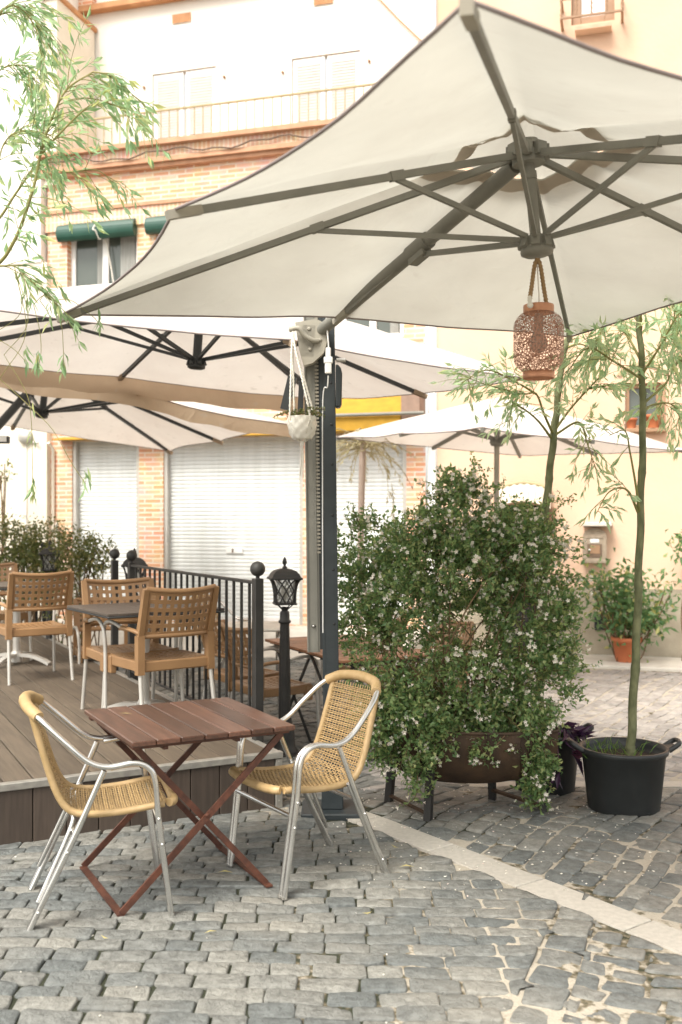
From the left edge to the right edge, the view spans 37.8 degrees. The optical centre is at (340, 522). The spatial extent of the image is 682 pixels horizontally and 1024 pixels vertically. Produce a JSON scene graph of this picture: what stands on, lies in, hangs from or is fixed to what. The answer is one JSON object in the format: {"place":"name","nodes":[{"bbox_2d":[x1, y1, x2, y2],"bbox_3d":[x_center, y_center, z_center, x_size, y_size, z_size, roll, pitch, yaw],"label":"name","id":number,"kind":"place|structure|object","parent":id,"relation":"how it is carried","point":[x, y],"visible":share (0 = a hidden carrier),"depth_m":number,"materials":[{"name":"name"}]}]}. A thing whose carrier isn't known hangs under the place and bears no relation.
{"place":"outdoors","nodes":[
{"label":"outdoors","id":0,"kind":"place"},
{"bbox_2d":[41,619,425,659],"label":"pavement ramp","id":1,"kind":"structure","parent":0,"point":[298,631],"depth_m":12.47,"materials":[{"name":"stone"}]},
{"bbox_2d":[184,0,436,508],"label":"sky","id":2,"kind":"structure","parent":0,"point":[426,327],"materials":[{"name":"white"}]},
{"bbox_2d":[0,559,681,1023],"bbox_3d":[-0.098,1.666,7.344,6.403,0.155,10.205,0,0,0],"label":"cobblestone paving","id":3,"kind":"structure","parent":0,"point":[270,995],"depth_m":3.99,"materials":[{"name":"grey stone"}]},
{"bbox_2d":[0,458,16,622],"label":"wall creeper","id":4,"kind":"object","parent":3,"relation":"on","point":[3,501],"depth_m":13.34,"materials":[{"name":"green plant"}]},
{"bbox_2d":[0,0,77,622],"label":"neighbour house","id":5,"kind":"structure","parent":3,"relation":"on","point":[16,451],"depth_m":13.88,"materials":[{"name":"grey paint"}]},
{"bbox_2d":[0,512,78,622],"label":"hedge","id":6,"kind":"object","parent":3,"relation":"on","point":[20,551],"visible":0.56,"depth_m":11.54,"materials":[{"name":"green plant"}]},
{"bbox_2d":[38,540,60,638],"bbox_3d":[-3.260,0.912,11.150,0.232,1.435,0.232,0,0,-12],"label":"street lamp","id":7,"kind":"object","parent":3,"relation":"on","point":[44,552],"visible":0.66,"depth_m":11.09,"materials":[{"name":"black metal"}]},
{"bbox_2d":[38,524,118,648],"bbox_3d":[-2.856,0.800,10.963,0.754,1.610,1.023,0,0,-41],"label":"bush","id":8,"kind":"object","parent":3,"relation":"on","point":[90,560],"visible":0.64,"depth_m":10.91,"materials":[{"name":"green plant"}]},
{"bbox_2d":[0,0,171,502],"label":"willow tree","id":9,"kind":"object","parent":3,"relation":"on","point":[33,90],"visible":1,"depth_m":4.33,"materials":[{"name":"green plant"}]},
{"bbox_2d":[19,690,177,930],"bbox_3d":[-1.027,1.157,4.211,0.640,0.897,0.573,0,0,-17],"label":"rattan chair","id":10,"kind":"object","parent":3,"relation":"on","point":[152,803],"visible":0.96,"depth_m":4.05,"materials":[{"name":"wicker"}]},
{"bbox_2d":[121,548,147,680],"bbox_3d":[-1.825,0.968,8.800,0.232,1.490,0.232,0,0,-12],"label":"street lamp","id":11,"kind":"object","parent":3,"relation":"on","point":[140,561],"visible":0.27,"depth_m":8.72,"materials":[{"name":"black metal"}]},
{"bbox_2d":[0,620,282,844],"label":"deck","id":12,"kind":"structure","parent":3,"relation":"on","point":[202,779],"depth_m":5.58,"materials":[{"name":"brown wood planks"},{"name":"pale grey metal edging"}]},
{"bbox_2d":[0,562,32,660],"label":"resin chair","id":13,"kind":"object","parent":12,"relation":"on","point":[26,616],"visible":0.36,"depth_m":9.77,"materials":[{"name":"grey paint"}]},
{"bbox_2d":[10,540,37,621],"bbox_3d":[-4.039,0.890,12.677,0.092,1.319,1.592,0,0,-28],"label":"railing","id":14,"kind":"object","parent":12,"relation":"attached to","point":[36,616],"visible":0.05,"depth_m":12.37,"materials":[{"name":"black metal"}]},
{"bbox_2d":[0,580,65,665],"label":"pedestal table","id":15,"kind":"object","parent":12,"relation":"on","point":[17,654],"visible":0.65,"depth_m":9.11,"materials":[{"name":"grey paint"}]},
{"bbox_2d":[0,570,73,685],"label":"resin chair","id":16,"kind":"object","parent":12,"relation":"on","point":[9,629],"visible":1,"depth_m":8.09,"materials":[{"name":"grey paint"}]},
{"bbox_2d":[41,543,47,621],"bbox_3d":[-3.429,0.890,11.518,0.092,1.319,0.092,0,0,-28],"label":"iron post","id":17,"kind":"object","parent":12,"relation":"on","point":[43,612],"visible":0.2,"depth_m":11.49,"materials":[{"name":"black metal"}]},
{"bbox_2d":[73,596,127,675],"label":"resin chair","id":18,"kind":"object","parent":12,"relation":"on","point":[77,647],"visible":0.26,"depth_m":9.66,"materials":[{"name":"grey paint"}]},
{"bbox_2d":[109,549,119,670],"bbox_3d":[-2.003,0.890,8.811,0.092,1.319,0.092,0,0,-28],"label":"iron post","id":19,"kind":"object","parent":12,"relation":"on","point":[114,554],"visible":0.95,"depth_m":8.79,"materials":[{"name":"black metal"}]},
{"bbox_2d":[81,577,184,708],"bbox_3d":[-1.450,0.846,6.839,0.601,0.912,0.664,0,0,-30],"label":"resin chair","id":20,"kind":"object","parent":12,"relation":"on","point":[96,653],"visible":0.59,"depth_m":6.93,"materials":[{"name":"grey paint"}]},
{"bbox_2d":[0,382,291,454],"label":"cantilever parasol","id":21,"kind":"object","parent":12,"relation":"on","point":[168,427],"visible":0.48,"depth_m":11.18,"materials":[{"name":"white fabric"}]},
{"bbox_2d":[0,436,9,443],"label":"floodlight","id":22,"kind":"object","parent":21,"relation":"attached to","point":[4,439],"visible":1,"depth_m":9.47,"materials":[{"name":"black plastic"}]},
{"bbox_2d":[67,602,224,707],"bbox_3d":[-1.310,0.931,6.640,0.800,0.738,0.800,0,0,-33],"label":"pedestal table","id":23,"kind":"object","parent":12,"relation":"on","point":[118,610],"visible":0.39,"depth_m":6.60,"materials":[{"name":"black plastic"}]},
{"bbox_2d":[101,584,218,707],"bbox_3d":[-1.157,0.846,6.426,0.601,0.912,0.664,0,0,-37],"label":"resin chair","id":24,"kind":"object","parent":12,"relation":"on","point":[139,661],"visible":0.95,"depth_m":6.24,"materials":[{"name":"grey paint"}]},
{"bbox_2d":[126,550,264,742],"bbox_3d":[-1.125,0.890,7.143,0.092,1.319,2.782,0,0,-28],"label":"railing","id":25,"kind":"object","parent":12,"relation":"attached to","point":[257,569],"visible":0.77,"depth_m":6.29,"materials":[{"name":"black metal"}]},
{"bbox_2d":[80,697,294,916],"bbox_3d":[-0.718,1.236,4.481,0.760,0.718,0.790,0,0,-28],"label":"folding table","id":26,"kind":"object","parent":3,"relation":"on","point":[163,726],"visible":0.93,"depth_m":4.33,"materials":[{"name":"red wood"}]},
{"bbox_2d":[185,594,251,685],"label":"rattan chair","id":27,"kind":"object","parent":3,"relation":"on","point":[202,646],"visible":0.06,"depth_m":10.11,"materials":[{"name":"metal"}]},
{"bbox_2d":[35,0,435,643],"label":"apartment building","id":28,"kind":"structure","parent":3,"relation":"on","point":[253,70],"depth_m":13.60,"materials":[{"name":"white paint"}]},
{"bbox_2d":[71,235,136,285],"bbox_3d":[-3.243,-3.257,13.772,1.069,1.849,0.062,0,0,16],"label":"window","id":29,"kind":"structure","parent":28,"relation":"in","point":[90,264],"depth_m":13.78,"materials":[{"name":"white glass"}]},
{"bbox_2d":[344,319,403,336],"bbox_3d":[0.415,-3.257,12.725,0.843,1.849,0.062,0,0,16],"label":"window","id":30,"kind":"structure","parent":28,"relation":"in","point":[396,329],"depth_m":12.68,"materials":[{"name":"white paint"}]},
{"bbox_2d":[201,619,279,698],"bbox_3d":[-0.835,1.231,8.319,0.664,0.912,0.601,0,0,-33],"label":"resin chair","id":31,"kind":"object","parent":3,"relation":"on","point":[269,673],"visible":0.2,"depth_m":8.16,"materials":[{"name":"grey paint"}]},
{"bbox_2d":[209,621,279,710],"bbox_3d":[-0.880,1.307,9.150,0.720,0.725,0.720,0,0,-5],"label":"cafe table","id":32,"kind":"object","parent":3,"relation":"on","point":[271,626],"visible":0.33,"depth_m":9.04,"materials":[{"name":"dark brown wood"},{"name":"brushed aluminium"}]},
{"bbox_2d":[0,283,534,693],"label":"cantilever parasol","id":33,"kind":"object","parent":3,"relation":"on","point":[239,363],"visible":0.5,"depth_m":8.04,"materials":[{"name":"white fabric"}]},
{"bbox_2d":[221,622,319,729],"bbox_3d":[-0.575,1.231,7.719,0.664,0.912,0.601,0,0,-33],"label":"resin chair","id":34,"kind":"object","parent":3,"relation":"on","point":[271,686],"visible":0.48,"depth_m":7.61,"materials":[{"name":"grey paint"}]},
{"bbox_2d":[267,557,302,757],"bbox_3d":[-0.410,0.981,7.250,0.232,1.467,0.232,0,0,-12],"label":"street lamp","id":35,"kind":"object","parent":3,"relation":"on","point":[284,573],"visible":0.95,"depth_m":7.21,"materials":[{"name":"black metal"}]},
{"bbox_2d":[226,670,388,899],"bbox_3d":[-0.152,1.157,4.593,0.640,0.897,0.573,0,0,-34],"label":"rattan chair","id":36,"kind":"object","parent":3,"relation":"on","point":[303,782],"visible":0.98,"depth_m":4.60,"materials":[{"name":"wicker"}]},
{"bbox_2d":[265,634,372,741],"bbox_3d":[-0.111,1.321,8.076,0.790,0.718,0.760,0,0,-26],"label":"folding table","id":37,"kind":"object","parent":3,"relation":"on","point":[297,644],"visible":0.27,"depth_m":7.96,"materials":[{"name":"brown wood"}]},
{"bbox_2d":[14,785,668,1023],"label":"petal litter","id":38,"kind":"object","parent":3,"relation":"on","point":[470,847],"visible":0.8,"depth_m":4.88,"materials":[{"name":"white plant"}]},
{"bbox_2d":[300,645,433,762],"bbox_3d":[0.207,1.321,7.419,0.790,0.718,0.760,0,0,-26],"label":"folding table","id":39,"kind":"object","parent":3,"relation":"on","point":[343,660],"visible":0.32,"depth_m":7.26,"materials":[{"name":"brown wood"}]},
{"bbox_2d":[56,0,681,820],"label":"cantilever parasol","id":40,"kind":"object","parent":3,"relation":"on","point":[376,202],"visible":0.98,"depth_m":4.20,"materials":[{"name":"beige fabric"}]},
{"bbox_2d":[274,331,324,480],"bbox_3d":[-0.226,-0.623,5.330,0.288,0.827,0.196,0,0,0],"label":"hanging planter","id":41,"kind":"object","parent":40,"relation":"hanging from","point":[301,427],"visible":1,"depth_m":5.30,"materials":[{"name":"white ceramic"}]},
{"bbox_2d":[322,330,332,632],"bbox_3d":[-0.074,-0.264,5.380,0.060,1.728,0.078,0,0,0],"label":"power cable","id":42,"kind":"object","parent":40,"relation":"hanging from","point":[328,360],"visible":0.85,"depth_m":5.40,"materials":[{"name":"white paint"}]},
{"bbox_2d":[513,258,563,380],"bbox_3d":[0.790,-0.817,3.981,0.199,0.483,0.199,0,0,0],"label":"lantern","id":43,"kind":"object","parent":40,"relation":"hanging from","point":[537,344],"visible":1,"depth_m":3.94,"materials":[{"name":"orange metal"}]},
{"bbox_2d":[374,710,559,821],"bbox_3d":[0.700,1.375,5.620,1.016,0.511,0.616,0,0,7],"label":"barrel planter","id":44,"kind":"object","parent":3,"relation":"on","point":[456,769],"visible":0.45,"depth_m":5.38,"materials":[{"name":"brown wood"}]},
{"bbox_2d":[337,451,602,814],"bbox_3d":[0.654,0.590,5.612,1.590,1.980,0.930,0,0,0],"label":"flowering shrub","id":45,"kind":"object","parent":44,"relation":"in","point":[468,544],"visible":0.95,"depth_m":5.47,"materials":[{"name":"green plant"}]},
{"bbox_2d":[348,781,681,954],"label":"paving strip","id":46,"kind":"object","parent":3,"relation":"on","point":[649,930],"visible":0.58,"depth_m":4.42,"materials":[{"name":"stone"}]},
{"bbox_2d":[429,332,655,795],"bbox_3d":[1.184,0.228,5.869,1.312,2.824,0.743,0,0,-40],"label":"willow sapling","id":47,"kind":"object","parent":3,"relation":"on","point":[568,774],"visible":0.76,"depth_m":5.94,"materials":[{"name":"green plant"}]},
{"bbox_2d":[437,0,681,657],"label":"peach house","id":48,"kind":"structure","parent":3,"relation":"on","point":[647,32],"depth_m":11.81,"materials":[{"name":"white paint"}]},
{"bbox_2d":[504,505,540,652],"bbox_3d":[2.267,0.704,12.254,0.564,1.831,0.030,0,0,16],"label":"doorway","id":49,"kind":"structure","parent":48,"relation":"in","point":[520,613],"depth_m":12.24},
{"bbox_2d":[572,0,613,24],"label":"balcony window","id":50,"kind":"structure","parent":48,"relation":"in","point":[583,7],"depth_m":11.94,"materials":[{"name":"white glass"}]},
{"bbox_2d":[583,528,606,562],"bbox_3d":[2.997,0.273,11.759,0.282,0.412,0.176,0,0,16],"label":"mailbox","id":51,"kind":"object","parent":48,"relation":"attached to","point":[596,538],"visible":0.82,"depth_m":11.68,"materials":[{"name":"beige metal"}]},
{"bbox_2d":[587,544,601,557],"bbox_3d":[2.973,0.331,11.685,0.166,0.160,0.020,0,0,16],"label":"door","id":52,"kind":"structure","parent":51,"relation":"in","point":[596,551],"depth_m":11.68,"materials":[{"name":"white paint"}]},
{"bbox_2d":[626,418,637,427],"bbox_3d":[3.395,-1.157,11.645,0.139,0.119,0.139,0,0,16],"label":"flower pot","id":53,"kind":"object","parent":48,"relation":"on","point":[630,422],"visible":0.82,"depth_m":11.60,"materials":[{"name":"ceramic"}]},
{"bbox_2d":[625,383,659,427],"bbox_3d":[3.570,-1.368,11.787,0.397,0.537,0.072,0,0,16],"label":"window","id":54,"kind":"structure","parent":48,"relation":"in","point":[633,399],"depth_m":11.80,"materials":[{"name":"grey glass"}]},
{"bbox_2d":[646,414,660,427],"bbox_3d":[3.627,-1.175,11.579,0.180,0.154,0.180,0,0,16],"label":"flower pot","id":55,"kind":"object","parent":48,"relation":"on","point":[653,423],"visible":0.52,"depth_m":11.52,"materials":[{"name":"ceramic"}]},
{"bbox_2d":[550,721,596,788],"bbox_3d":[1.375,1.369,5.901,0.325,0.367,0.267,0,0,0],"label":"purple plant","id":56,"kind":"object","parent":3,"relation":"on","point":[580,731],"visible":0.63,"depth_m":5.92,"materials":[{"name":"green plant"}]},
{"bbox_2d":[540,298,681,816],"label":"willow sapling","id":57,"kind":"object","parent":3,"relation":"on","point":[623,775],"visible":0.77,"depth_m":5.53,"materials":[{"name":"green plant"}]},
{"bbox_2d":[358,663,681,791],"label":"street","id":58,"kind":"structure","parent":0,"point":[605,681],"depth_m":8.99,"materials":[{"name":"grey stone"}]},
{"bbox_2d":[319,607,406,719],"bbox_3d":[0.215,1.226,8.781,0.664,0.912,0.601,0,0,-33],"label":"resin chair","id":59,"kind":"object","parent":58,"relation":"on","point":[343,667],"visible":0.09,"depth_m":8.82,"materials":[{"name":"grey paint"}]},
{"bbox_2d":[336,428,414,632],"bbox_3d":[0.210,0.285,10.571,1.131,2.630,1.265,0,0,0],"label":"palm tree","id":60,"kind":"object","parent":58,"relation":"on","point":[362,447],"visible":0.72,"depth_m":10.57,"materials":[{"name":"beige plant"}]},
{"bbox_2d":[375,620,475,707],"bbox_3d":[0.675,1.231,7.881,0.664,0.912,0.601,0,0,-33],"label":"resin chair","id":61,"kind":"object","parent":58,"relation":"on","point":[465,637],"visible":0.09,"depth_m":7.93,"materials":[{"name":"grey paint"}]},
{"bbox_2d":[336,397,681,688],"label":"pole parasol","id":62,"kind":"object","parent":58,"relation":"on","point":[455,428],"visible":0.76,"depth_m":9.86,"materials":[{"name":"white fabric"}]},
{"bbox_2d":[432,649,681,671],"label":"pavement","id":63,"kind":"structure","parent":0,"point":[668,664],"depth_m":11.08,"materials":[{"name":"stone"}]},
{"bbox_2d":[573,545,681,662],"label":"potted plant","id":64,"kind":"object","parent":63,"relation":"on","point":[621,642],"visible":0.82,"depth_m":11.15,"materials":[{"name":"green plant"}]},
{"bbox_2d":[663,529,681,660],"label":"wall plant","id":65,"kind":"object","parent":63,"relation":"on","point":[679,537],"depth_m":11.21,"materials":[{"name":"green plant"}]}
]}

